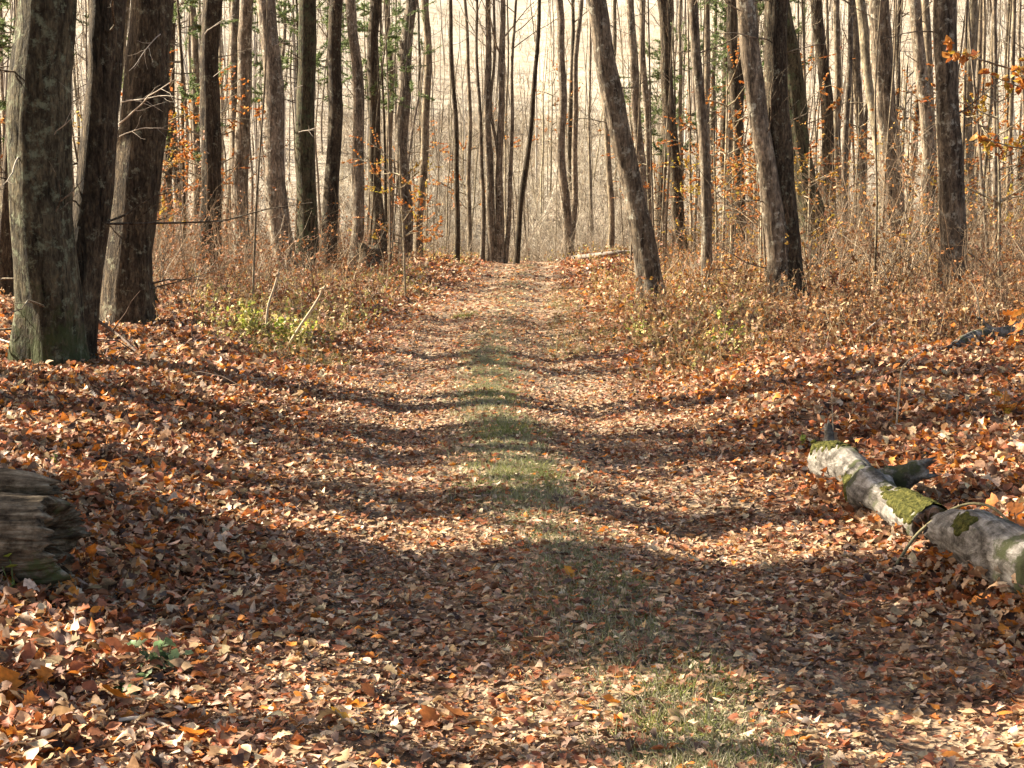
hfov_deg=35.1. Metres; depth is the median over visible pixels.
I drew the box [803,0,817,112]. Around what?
slender tree
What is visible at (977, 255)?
twig thicket
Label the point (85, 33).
slender tree
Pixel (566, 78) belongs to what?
slender tree
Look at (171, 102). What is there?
slender tree
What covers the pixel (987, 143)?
beech tree
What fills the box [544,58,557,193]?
slender tree
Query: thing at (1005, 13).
slender tree
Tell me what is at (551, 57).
slender tree
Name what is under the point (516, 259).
tree
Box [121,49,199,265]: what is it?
beech sapling
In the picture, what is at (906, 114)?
slender tree
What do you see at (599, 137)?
slender tree
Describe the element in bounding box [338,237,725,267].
dead undergrowth
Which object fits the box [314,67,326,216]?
slender tree
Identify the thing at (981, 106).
slender tree
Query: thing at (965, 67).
slender tree
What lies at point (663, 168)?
slender tree
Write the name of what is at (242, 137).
tree
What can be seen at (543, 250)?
twig thicket
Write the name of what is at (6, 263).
tree
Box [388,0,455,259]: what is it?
tree
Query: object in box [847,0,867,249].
tree
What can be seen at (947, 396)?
dry stalk
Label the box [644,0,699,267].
slender tree
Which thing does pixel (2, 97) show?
slender tree
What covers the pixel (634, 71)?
tree
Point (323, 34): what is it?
slender tree
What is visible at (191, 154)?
beech sapling
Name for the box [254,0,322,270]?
tree
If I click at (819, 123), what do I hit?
beech sapling
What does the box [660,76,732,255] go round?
beech sapling
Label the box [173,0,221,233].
slender tree
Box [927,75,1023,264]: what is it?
beech sapling
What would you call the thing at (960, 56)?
slender tree
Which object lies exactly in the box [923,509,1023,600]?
fallen log
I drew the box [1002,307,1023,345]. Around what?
oak seedling
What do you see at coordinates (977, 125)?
slender tree
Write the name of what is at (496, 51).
slender tree
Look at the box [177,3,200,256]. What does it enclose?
tree
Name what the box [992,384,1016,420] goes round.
oak seedling
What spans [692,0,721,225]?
slender tree
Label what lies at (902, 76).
slender tree
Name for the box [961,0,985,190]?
slender tree
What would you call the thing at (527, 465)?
grass
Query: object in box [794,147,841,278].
beech sapling
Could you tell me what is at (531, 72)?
slender tree
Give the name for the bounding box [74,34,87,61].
slender tree
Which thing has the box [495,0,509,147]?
slender tree
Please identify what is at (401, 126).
slender tree
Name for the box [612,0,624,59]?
slender tree
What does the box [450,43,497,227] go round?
slender tree
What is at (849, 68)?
slender tree
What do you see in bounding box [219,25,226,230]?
slender tree
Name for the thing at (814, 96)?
slender tree
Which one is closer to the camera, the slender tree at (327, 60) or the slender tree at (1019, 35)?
the slender tree at (1019, 35)
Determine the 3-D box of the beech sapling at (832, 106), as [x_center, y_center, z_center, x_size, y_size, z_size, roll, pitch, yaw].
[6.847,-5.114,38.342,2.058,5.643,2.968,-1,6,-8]
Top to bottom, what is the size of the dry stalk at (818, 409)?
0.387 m
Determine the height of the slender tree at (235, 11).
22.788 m
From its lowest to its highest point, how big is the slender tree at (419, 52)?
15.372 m
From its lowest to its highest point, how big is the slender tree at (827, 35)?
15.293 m
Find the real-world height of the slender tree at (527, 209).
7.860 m
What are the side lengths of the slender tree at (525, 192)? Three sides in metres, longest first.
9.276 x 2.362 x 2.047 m
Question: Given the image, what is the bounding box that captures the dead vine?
[894,502,1008,565]
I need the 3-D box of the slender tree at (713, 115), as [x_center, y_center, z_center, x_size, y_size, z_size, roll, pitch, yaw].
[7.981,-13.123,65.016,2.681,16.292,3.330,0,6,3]
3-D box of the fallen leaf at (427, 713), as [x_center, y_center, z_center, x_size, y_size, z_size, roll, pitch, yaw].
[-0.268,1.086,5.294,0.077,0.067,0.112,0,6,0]
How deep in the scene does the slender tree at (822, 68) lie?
44.94 m
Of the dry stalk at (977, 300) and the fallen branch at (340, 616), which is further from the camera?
the dry stalk at (977, 300)
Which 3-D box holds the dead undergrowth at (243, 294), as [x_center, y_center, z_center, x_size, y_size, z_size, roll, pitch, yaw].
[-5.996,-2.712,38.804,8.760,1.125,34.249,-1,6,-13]
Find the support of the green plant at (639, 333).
on the forest floor
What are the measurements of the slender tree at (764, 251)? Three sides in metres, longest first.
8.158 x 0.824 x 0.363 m
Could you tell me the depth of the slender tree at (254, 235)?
26.14 m
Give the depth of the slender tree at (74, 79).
124.77 m
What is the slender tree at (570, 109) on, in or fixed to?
on the hill
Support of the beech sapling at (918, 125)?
on the forest floor
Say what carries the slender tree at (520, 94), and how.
on the hill
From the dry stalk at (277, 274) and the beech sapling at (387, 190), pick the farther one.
the beech sapling at (387, 190)
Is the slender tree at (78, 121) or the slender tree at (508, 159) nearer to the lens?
the slender tree at (78, 121)
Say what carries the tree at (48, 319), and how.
on the forest floor
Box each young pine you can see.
[0,0,88,142]
[121,0,233,258]
[221,0,386,109]
[316,0,441,253]
[619,21,719,245]
[698,0,815,108]
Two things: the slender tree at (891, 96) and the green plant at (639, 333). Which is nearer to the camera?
the green plant at (639, 333)
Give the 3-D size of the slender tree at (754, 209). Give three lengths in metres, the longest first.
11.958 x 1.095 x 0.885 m
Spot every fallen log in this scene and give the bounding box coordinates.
[0,468,91,588]
[571,219,669,259]
[807,420,947,541]
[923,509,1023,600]
[944,315,1023,347]
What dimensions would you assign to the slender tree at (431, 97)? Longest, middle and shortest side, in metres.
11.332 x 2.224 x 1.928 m
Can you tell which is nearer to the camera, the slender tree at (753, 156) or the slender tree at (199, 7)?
the slender tree at (753, 156)
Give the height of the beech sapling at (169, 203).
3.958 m
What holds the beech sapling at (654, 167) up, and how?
on the forest floor
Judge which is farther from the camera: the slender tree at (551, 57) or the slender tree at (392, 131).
the slender tree at (551, 57)
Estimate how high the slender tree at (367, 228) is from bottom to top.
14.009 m
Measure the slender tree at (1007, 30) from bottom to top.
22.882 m
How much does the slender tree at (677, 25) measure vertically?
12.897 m
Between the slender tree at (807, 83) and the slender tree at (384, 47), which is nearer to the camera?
the slender tree at (384, 47)
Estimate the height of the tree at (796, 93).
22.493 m
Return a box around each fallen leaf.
[0,666,24,699]
[102,684,136,698]
[179,726,208,734]
[274,585,287,595]
[331,706,358,724]
[360,683,377,698]
[419,704,440,729]
[440,703,471,715]
[563,565,574,577]
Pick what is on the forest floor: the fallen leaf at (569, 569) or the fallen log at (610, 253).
the fallen log at (610, 253)
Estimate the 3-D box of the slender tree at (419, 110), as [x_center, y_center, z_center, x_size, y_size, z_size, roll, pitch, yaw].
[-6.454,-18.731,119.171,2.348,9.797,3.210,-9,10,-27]
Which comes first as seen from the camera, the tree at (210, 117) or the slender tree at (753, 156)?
the tree at (210, 117)
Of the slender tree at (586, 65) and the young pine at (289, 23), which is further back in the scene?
the slender tree at (586, 65)
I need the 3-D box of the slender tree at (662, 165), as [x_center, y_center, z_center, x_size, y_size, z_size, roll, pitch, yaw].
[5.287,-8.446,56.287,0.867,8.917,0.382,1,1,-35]
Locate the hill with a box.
[0,0,1023,261]
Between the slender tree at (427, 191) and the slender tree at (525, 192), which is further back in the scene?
the slender tree at (525, 192)
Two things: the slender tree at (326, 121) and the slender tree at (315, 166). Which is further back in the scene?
the slender tree at (326, 121)
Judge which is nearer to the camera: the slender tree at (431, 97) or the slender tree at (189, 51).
the slender tree at (189, 51)
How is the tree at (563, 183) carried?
on the forest floor
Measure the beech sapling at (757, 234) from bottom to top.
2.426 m
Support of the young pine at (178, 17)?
on the forest floor
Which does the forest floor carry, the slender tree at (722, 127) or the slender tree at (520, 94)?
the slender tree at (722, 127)
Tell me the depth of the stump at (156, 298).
26.46 m
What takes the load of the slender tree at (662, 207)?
on the forest floor
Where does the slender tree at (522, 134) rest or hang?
on the hill
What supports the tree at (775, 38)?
on the forest floor
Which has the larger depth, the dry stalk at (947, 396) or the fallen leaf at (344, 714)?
the dry stalk at (947, 396)
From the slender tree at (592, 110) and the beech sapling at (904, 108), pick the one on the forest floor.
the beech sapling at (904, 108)
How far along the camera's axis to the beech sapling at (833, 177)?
45.08 m
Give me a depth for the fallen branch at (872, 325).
18.06 m
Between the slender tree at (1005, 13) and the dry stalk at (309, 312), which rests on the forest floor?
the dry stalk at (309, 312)
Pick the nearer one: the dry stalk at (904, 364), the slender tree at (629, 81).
the dry stalk at (904, 364)
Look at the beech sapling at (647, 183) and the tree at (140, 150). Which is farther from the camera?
the beech sapling at (647, 183)
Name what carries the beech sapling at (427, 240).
on the forest floor
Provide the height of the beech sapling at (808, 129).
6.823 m
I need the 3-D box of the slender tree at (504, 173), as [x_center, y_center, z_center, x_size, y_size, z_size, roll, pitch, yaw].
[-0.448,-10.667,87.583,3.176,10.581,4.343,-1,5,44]
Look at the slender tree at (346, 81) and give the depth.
105.44 m
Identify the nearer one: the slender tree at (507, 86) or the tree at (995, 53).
the tree at (995, 53)
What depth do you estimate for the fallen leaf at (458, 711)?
5.37 m
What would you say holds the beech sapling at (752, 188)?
on the forest floor
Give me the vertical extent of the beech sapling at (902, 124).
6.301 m
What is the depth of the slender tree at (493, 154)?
86.60 m
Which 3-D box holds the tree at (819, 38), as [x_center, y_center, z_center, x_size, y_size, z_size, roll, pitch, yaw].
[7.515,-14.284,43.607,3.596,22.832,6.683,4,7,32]
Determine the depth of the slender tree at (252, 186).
87.48 m
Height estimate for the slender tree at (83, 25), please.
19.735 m
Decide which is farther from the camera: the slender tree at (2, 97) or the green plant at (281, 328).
the slender tree at (2, 97)
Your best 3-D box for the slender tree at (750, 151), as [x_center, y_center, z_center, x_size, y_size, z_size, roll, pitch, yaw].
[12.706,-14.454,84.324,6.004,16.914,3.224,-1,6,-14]
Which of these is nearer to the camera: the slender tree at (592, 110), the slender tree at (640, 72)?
the slender tree at (640, 72)
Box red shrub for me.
[821,271,844,295]
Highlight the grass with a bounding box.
[213,261,839,767]
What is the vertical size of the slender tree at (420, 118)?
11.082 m
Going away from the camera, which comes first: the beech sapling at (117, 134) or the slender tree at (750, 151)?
the beech sapling at (117, 134)
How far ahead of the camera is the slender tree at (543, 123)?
107.36 m
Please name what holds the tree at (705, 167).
on the forest floor
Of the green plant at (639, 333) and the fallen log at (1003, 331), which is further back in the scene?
the green plant at (639, 333)
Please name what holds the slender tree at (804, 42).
on the forest floor
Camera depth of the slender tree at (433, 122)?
98.88 m
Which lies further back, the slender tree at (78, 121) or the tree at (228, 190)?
the slender tree at (78, 121)
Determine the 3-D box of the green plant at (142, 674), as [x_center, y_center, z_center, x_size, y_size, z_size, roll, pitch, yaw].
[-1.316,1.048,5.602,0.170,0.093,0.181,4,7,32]
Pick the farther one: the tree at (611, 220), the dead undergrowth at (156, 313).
the tree at (611, 220)
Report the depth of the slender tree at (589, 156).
100.97 m
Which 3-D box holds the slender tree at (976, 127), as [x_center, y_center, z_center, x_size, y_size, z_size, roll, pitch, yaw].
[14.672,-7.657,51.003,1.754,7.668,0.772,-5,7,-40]
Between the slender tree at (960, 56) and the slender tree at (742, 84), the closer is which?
the slender tree at (960, 56)
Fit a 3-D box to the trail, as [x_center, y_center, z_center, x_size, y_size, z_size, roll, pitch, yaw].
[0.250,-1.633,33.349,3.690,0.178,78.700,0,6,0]
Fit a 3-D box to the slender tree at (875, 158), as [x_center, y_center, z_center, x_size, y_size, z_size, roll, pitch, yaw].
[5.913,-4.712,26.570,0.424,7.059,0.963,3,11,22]
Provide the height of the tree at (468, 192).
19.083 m
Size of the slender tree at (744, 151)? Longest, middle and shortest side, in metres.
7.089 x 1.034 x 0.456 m
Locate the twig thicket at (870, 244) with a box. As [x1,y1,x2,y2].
[624,3,1023,300]
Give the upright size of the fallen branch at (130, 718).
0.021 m
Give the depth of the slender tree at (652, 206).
43.21 m
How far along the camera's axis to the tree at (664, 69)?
46.23 m
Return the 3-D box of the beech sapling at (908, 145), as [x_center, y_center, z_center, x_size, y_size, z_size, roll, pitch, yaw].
[10.931,-5.898,44.534,2.990,5.686,2.074,-4,7,-34]
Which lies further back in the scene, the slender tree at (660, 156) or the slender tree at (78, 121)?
the slender tree at (78, 121)
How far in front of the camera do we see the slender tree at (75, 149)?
34.62 m
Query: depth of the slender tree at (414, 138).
99.04 m
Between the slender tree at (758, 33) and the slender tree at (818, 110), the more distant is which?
the slender tree at (818, 110)
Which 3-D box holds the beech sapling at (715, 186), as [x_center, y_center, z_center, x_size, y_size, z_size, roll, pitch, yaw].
[4.219,-4.059,35.613,2.116,4.023,1.468,2,6,21]
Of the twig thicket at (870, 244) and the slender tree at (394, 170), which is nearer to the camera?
the twig thicket at (870, 244)
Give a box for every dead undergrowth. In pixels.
[0,272,169,328]
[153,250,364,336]
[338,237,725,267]
[583,246,1023,382]
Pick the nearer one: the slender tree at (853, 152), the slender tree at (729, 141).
the slender tree at (729, 141)
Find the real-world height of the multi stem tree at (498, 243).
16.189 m
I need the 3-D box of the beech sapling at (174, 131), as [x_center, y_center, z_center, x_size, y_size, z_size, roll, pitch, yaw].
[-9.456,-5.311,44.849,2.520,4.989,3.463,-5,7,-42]
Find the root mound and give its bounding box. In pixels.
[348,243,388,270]
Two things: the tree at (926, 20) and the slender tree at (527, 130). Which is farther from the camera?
the slender tree at (527, 130)
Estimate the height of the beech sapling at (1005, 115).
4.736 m
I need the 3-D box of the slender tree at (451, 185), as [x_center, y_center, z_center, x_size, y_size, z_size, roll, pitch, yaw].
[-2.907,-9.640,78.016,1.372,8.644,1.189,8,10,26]
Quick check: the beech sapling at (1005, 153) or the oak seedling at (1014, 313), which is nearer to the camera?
the oak seedling at (1014, 313)
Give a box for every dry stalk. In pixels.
[265,269,280,323]
[285,285,325,349]
[813,386,842,429]
[895,351,921,423]
[940,393,952,408]
[970,281,980,325]
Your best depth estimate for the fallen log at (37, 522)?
6.77 m
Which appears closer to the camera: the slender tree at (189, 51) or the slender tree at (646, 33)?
the slender tree at (189, 51)
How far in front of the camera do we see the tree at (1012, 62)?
33.42 m
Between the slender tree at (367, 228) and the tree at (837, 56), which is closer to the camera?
the tree at (837, 56)
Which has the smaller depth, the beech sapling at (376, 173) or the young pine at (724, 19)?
the beech sapling at (376, 173)
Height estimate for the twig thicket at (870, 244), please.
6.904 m
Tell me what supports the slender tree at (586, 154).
on the hill
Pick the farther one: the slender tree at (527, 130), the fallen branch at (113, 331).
the slender tree at (527, 130)
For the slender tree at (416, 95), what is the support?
on the hill
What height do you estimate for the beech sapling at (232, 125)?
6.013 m
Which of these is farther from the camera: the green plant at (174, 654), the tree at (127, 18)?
the tree at (127, 18)
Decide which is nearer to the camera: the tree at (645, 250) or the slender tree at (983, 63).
the tree at (645, 250)
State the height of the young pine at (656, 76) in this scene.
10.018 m
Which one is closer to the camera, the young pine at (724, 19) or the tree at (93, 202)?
the tree at (93, 202)
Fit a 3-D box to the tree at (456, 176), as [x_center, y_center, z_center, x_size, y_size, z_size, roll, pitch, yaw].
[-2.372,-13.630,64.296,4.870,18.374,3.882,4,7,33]
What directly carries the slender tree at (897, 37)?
on the forest floor
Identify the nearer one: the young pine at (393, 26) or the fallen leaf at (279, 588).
the fallen leaf at (279, 588)
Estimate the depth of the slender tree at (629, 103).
78.02 m
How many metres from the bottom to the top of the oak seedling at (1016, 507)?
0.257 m
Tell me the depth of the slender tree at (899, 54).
52.47 m
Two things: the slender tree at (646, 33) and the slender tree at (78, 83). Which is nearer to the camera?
the slender tree at (78, 83)
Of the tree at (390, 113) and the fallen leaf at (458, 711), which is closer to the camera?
the fallen leaf at (458, 711)
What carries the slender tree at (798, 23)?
on the forest floor
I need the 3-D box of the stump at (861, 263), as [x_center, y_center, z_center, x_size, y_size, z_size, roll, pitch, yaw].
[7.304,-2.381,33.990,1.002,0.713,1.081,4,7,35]
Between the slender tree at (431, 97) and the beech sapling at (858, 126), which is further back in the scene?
the slender tree at (431, 97)
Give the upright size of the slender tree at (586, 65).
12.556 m
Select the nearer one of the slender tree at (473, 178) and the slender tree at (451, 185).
the slender tree at (451, 185)
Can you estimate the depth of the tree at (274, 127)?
41.27 m
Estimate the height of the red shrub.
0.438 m
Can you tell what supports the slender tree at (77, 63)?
on the forest floor
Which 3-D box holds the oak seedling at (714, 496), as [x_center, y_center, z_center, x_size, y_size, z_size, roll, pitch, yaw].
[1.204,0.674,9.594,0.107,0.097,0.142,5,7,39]
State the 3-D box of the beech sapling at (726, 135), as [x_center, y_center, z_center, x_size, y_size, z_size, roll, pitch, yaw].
[5.669,-5.595,41.201,2.276,6.239,3.281,0,6,2]
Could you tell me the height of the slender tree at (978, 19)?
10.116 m
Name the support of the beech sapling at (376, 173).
on the forest floor
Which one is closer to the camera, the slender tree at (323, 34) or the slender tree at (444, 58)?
the slender tree at (323, 34)
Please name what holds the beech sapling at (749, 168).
on the forest floor
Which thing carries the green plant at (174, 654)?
on the forest floor
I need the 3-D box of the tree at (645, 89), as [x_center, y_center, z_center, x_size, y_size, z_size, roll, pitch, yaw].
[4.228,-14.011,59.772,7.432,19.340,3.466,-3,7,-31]
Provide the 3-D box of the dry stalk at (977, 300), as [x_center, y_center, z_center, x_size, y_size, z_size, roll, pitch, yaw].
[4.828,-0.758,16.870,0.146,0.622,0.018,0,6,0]
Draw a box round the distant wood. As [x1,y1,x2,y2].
[1,0,1023,237]
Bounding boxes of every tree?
[0,0,83,297]
[0,0,91,367]
[0,0,311,358]
[0,1,11,188]
[0,3,11,167]
[2,0,15,41]
[72,0,118,148]
[72,0,166,266]
[72,83,84,153]
[72,124,77,172]
[73,0,87,166]
[73,31,83,156]
[73,40,84,124]
[73,50,87,198]
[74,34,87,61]
[76,5,87,48]
[99,0,242,326]
[156,1,185,247]
[169,0,263,273]
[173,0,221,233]
[175,2,192,244]
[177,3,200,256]
[182,0,290,266]
[184,5,227,155]
[185,12,192,210]
[198,0,201,90]
[218,60,227,207]
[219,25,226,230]
[222,0,263,247]
[223,1,230,252]
[243,0,299,270]
[244,0,272,299]
[249,62,263,241]
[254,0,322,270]
[255,0,294,213]
[286,1,325,264]
[286,40,296,239]
[291,0,295,98]
[298,0,345,247]
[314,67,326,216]
[315,20,340,239]
[316,1,327,104]
[319,0,354,266]
[342,0,386,260]
[342,65,352,94]
[345,0,383,264]
[363,0,368,94]
[364,38,395,244]
[365,0,390,244]
[365,42,410,253]
[366,1,394,253]
[367,53,421,200]
[373,0,397,264]
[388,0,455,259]
[391,0,421,261]
[393,1,396,73]
[395,0,399,68]
[395,47,464,226]
[396,41,421,176]
[399,2,447,177]
[399,24,438,238]
[408,0,445,257]
[409,73,432,211]
[412,72,443,253]
[419,63,431,190]
[421,101,479,253]
[423,38,445,160]
[431,87,458,248]
[437,0,583,263]
[437,16,471,148]
[438,0,448,128]
[438,11,471,114]
[439,94,466,254]
[444,56,492,185]
[445,0,482,257]
[446,49,457,125]
[447,0,473,260]
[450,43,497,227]
[453,55,461,152]
[467,90,524,232]
[472,90,478,229]
[474,111,507,213]
[476,32,497,143]
[493,4,499,106]
[493,124,525,237]
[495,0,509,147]
[503,74,523,250]
[508,77,541,205]
[513,0,540,263]
[516,20,553,148]
[516,63,522,152]
[518,46,572,226]
[518,67,532,198]
[518,149,528,260]
[523,104,551,260]
[530,30,558,213]
[535,36,584,148]
[539,1,556,125]
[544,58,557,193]
[546,110,571,256]
[556,0,594,257]
[567,0,587,190]
[568,88,626,250]
[571,0,583,242]
[572,0,665,304]
[578,0,591,129]
[578,5,601,241]
[579,68,599,209]
[582,112,590,235]
[586,22,627,183]
[604,0,699,262]
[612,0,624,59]
[614,4,633,140]
[614,50,625,257]
[614,63,627,196]
[616,8,626,102]
[617,0,656,264]
[618,55,633,232]
[620,0,660,206]
[636,0,662,234]
[639,0,651,222]
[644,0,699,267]
[645,4,685,220]
[646,6,655,119]
[652,0,683,249]
[653,0,675,257]
[653,0,686,259]
[655,38,676,252]
[661,0,842,299]
[668,0,717,253]
[671,0,679,253]
[671,0,789,298]
[676,0,762,255]
[678,0,689,226]
[686,6,720,228]
[688,0,795,285]
[689,0,752,246]
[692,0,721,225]
[699,17,716,158]
[710,28,712,145]
[711,8,791,246]
[712,0,727,219]
[716,30,743,252]
[718,20,809,237]
[728,7,763,269]
[736,1,876,268]
[747,2,764,239]
[750,171,756,246]
[751,2,759,236]
[755,1,766,281]
[759,0,810,43]
[797,3,827,175]
[799,0,813,113]
[801,0,821,158]
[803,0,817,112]
[806,0,834,193]
[806,19,842,167]
[806,56,811,109]
[807,0,861,238]
[810,0,837,149]
[819,0,924,268]
[830,13,856,216]
[830,23,868,221]
[833,0,855,224]
[836,0,864,256]
[842,0,908,167]
[843,0,937,242]
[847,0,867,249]
[851,0,868,149]
[855,0,905,257]
[862,0,885,286]
[866,0,932,135]
[867,0,1016,291]
[880,0,902,266]
[896,3,909,113]
[898,0,922,246]
[898,45,914,131]
[901,64,909,171]
[905,0,1016,268]
[935,0,991,251]
[936,0,974,256]
[942,35,1023,156]
[957,0,1002,195]
[959,0,983,250]
[959,0,995,263]
[959,0,1018,251]
[959,37,997,175]
[961,0,982,66]
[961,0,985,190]
[961,58,992,208]
[966,0,1023,264]
[977,16,1010,198]
[980,0,1023,184]
[981,18,1023,240]
[985,0,1022,216]
[992,75,1023,189]
[997,0,1017,197]
[998,2,1023,99]
[1004,0,1023,208]
[1016,0,1023,124]
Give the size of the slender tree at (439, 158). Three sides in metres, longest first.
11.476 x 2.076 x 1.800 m
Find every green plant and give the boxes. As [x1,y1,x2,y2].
[2,553,16,587]
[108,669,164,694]
[126,636,193,672]
[217,296,274,335]
[256,307,319,345]
[623,314,644,335]
[706,309,743,338]
[800,433,817,448]
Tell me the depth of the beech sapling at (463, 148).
91.55 m
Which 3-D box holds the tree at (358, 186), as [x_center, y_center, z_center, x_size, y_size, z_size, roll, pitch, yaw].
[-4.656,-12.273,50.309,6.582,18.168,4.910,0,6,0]
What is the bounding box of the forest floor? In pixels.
[0,255,1023,767]
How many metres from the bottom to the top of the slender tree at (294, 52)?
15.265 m
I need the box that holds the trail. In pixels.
[268,262,1023,767]
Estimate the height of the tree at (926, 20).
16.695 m
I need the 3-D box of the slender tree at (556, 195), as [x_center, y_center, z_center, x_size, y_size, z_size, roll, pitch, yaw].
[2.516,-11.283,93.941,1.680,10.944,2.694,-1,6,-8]
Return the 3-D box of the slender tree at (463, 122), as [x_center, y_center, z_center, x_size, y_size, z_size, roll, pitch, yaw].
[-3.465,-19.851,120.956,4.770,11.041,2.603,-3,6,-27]
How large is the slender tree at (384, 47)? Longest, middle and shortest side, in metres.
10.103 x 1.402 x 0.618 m
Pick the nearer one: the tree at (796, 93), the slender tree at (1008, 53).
the tree at (796, 93)
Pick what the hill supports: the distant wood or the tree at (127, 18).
the distant wood
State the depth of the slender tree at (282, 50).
62.81 m
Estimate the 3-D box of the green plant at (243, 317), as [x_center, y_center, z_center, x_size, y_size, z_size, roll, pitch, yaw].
[-3.333,-0.828,20.207,0.720,0.555,0.607,4,7,34]
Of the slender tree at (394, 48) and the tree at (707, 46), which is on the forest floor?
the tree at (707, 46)
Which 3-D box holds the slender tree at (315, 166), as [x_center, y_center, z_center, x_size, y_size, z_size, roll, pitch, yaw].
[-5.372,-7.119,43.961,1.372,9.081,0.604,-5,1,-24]
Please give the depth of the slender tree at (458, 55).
142.07 m
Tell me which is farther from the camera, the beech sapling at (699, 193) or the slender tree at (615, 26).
the slender tree at (615, 26)
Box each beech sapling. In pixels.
[0,110,4,185]
[72,111,181,204]
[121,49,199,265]
[157,187,183,216]
[159,109,200,246]
[159,110,193,204]
[163,66,265,193]
[180,58,264,232]
[342,127,444,295]
[347,154,442,266]
[364,119,448,207]
[412,187,444,257]
[428,101,520,209]
[533,60,582,192]
[597,100,688,199]
[602,134,670,214]
[656,108,755,274]
[659,154,739,236]
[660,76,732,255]
[662,152,755,245]
[686,39,755,267]
[699,95,756,259]
[710,121,760,264]
[715,125,812,280]
[721,117,824,177]
[743,94,821,184]
[746,46,843,187]
[746,185,806,242]
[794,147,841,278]
[815,161,859,205]
[834,80,901,244]
[842,40,962,165]
[849,85,935,174]
[854,73,961,231]
[870,70,982,241]
[904,86,987,188]
[914,58,1023,287]
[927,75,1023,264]
[935,78,1008,189]
[974,93,1023,218]
[977,130,1023,219]
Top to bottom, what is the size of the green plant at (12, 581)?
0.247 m
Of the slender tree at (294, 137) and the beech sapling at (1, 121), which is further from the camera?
the slender tree at (294, 137)
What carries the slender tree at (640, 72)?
on the forest floor
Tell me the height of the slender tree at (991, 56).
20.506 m
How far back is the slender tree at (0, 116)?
64.57 m
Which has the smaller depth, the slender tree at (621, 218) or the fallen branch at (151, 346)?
the fallen branch at (151, 346)
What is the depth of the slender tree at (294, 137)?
74.86 m
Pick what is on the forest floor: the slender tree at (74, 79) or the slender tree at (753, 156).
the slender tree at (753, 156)
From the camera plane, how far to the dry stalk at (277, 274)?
21.64 m
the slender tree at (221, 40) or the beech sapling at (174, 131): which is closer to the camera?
the beech sapling at (174, 131)
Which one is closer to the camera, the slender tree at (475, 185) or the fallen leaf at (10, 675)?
the fallen leaf at (10, 675)
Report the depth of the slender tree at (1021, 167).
50.35 m
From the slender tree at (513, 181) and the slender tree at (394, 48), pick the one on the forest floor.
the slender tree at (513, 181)
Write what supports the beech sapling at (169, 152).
on the forest floor
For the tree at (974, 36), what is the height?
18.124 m
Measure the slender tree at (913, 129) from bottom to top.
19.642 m
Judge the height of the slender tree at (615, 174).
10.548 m
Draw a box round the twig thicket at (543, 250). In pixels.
[339,201,700,262]
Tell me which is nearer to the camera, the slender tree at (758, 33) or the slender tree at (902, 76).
the slender tree at (902, 76)
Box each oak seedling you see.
[707,491,724,499]
[977,493,1023,526]
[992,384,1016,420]
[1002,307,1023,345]
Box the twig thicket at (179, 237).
[152,125,425,310]
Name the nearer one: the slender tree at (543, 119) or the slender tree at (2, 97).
the slender tree at (2, 97)
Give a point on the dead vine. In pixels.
(918, 533)
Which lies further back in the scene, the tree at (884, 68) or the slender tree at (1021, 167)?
the slender tree at (1021, 167)
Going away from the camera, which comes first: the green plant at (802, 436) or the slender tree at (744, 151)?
the green plant at (802, 436)
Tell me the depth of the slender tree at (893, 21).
60.25 m
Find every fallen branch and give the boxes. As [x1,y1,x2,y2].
[10,645,63,660]
[97,291,250,394]
[98,306,233,352]
[119,716,175,731]
[283,615,395,622]
[864,315,884,331]
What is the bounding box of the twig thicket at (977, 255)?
[869,159,1023,336]
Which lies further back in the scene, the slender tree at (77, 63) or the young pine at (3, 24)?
the slender tree at (77, 63)
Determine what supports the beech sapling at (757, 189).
on the forest floor
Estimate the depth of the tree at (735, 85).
47.08 m
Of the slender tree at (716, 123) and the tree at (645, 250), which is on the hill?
the slender tree at (716, 123)
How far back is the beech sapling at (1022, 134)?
42.91 m
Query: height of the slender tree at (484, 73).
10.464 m
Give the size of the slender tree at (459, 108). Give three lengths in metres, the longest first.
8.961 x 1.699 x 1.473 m
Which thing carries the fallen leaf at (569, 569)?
on the trail
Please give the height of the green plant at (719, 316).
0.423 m
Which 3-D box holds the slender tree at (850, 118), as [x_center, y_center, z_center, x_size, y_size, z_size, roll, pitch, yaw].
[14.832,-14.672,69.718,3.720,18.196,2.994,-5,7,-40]
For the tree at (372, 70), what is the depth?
52.24 m
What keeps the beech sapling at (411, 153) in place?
on the forest floor

